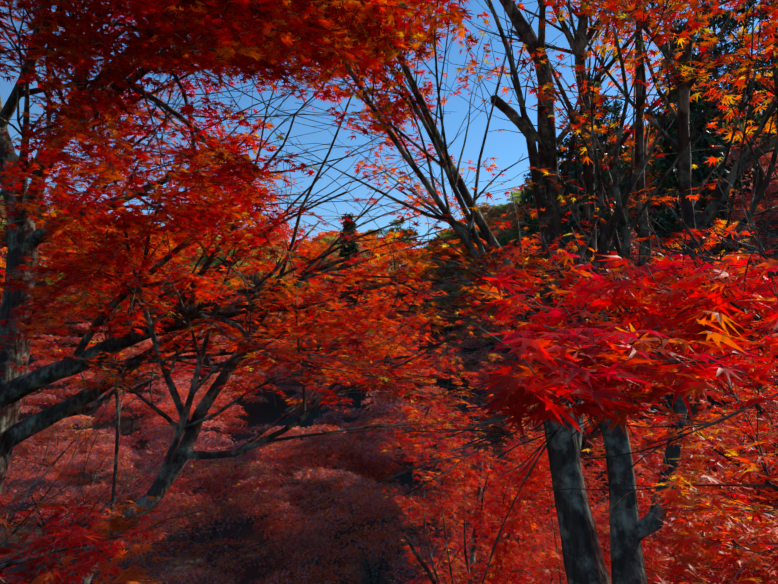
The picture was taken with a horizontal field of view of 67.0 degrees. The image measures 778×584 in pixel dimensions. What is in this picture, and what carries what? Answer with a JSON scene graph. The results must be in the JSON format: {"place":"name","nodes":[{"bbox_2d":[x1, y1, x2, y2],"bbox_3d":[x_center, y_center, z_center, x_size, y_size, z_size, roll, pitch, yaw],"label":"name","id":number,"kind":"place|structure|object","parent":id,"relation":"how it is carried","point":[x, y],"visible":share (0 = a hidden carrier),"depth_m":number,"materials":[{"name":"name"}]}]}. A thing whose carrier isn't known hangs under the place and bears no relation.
{"place":"outdoors","nodes":[
{"label":"outdoors","id":0,"kind":"place"},
{"bbox_2d":[0,0,776,256],"label":"sky","id":1,"kind":"structure","parent":0,"point":[507,146],"materials":[{"name":"blue"}]},
{"bbox_2d":[0,166,777,583],"bbox_3d":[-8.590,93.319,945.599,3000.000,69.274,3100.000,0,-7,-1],"label":"terrain","id":2,"kind":"structure","parent":0,"point":[268,412],"depth_m":47.25,"materials":[{"name":"red plant"}]},
{"bbox_2d":[0,101,775,327],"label":"wood foliage","id":3,"kind":"object","parent":2,"relation":"on","point":[499,211],"visible":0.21,"depth_m":119.91,"materials":[{"name":"green plant"}]},
{"bbox_2d":[0,0,777,583],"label":"maple","id":4,"kind":"object","parent":2,"relation":"on","point":[542,344],"depth_m":2.67,"materials":[{"name":"red plant"}]},
{"bbox_2d":[373,282,777,583],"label":"maple foliage","id":5,"kind":"object","parent":4,"relation":"attached to","point":[541,464],"visible":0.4,"depth_m":4.70,"materials":[{"name":"red plant"}]},
{"bbox_2d":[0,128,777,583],"bbox_3d":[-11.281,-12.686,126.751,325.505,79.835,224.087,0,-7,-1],"label":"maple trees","id":6,"kind":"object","parent":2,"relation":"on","point":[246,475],"depth_m":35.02,"materials":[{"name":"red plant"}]},
{"bbox_2d":[0,0,777,518],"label":"cedar","id":7,"kind":"object","parent":2,"relation":"on","point":[706,140],"depth_m":44.43,"materials":[{"name":"green plant"}]}
]}

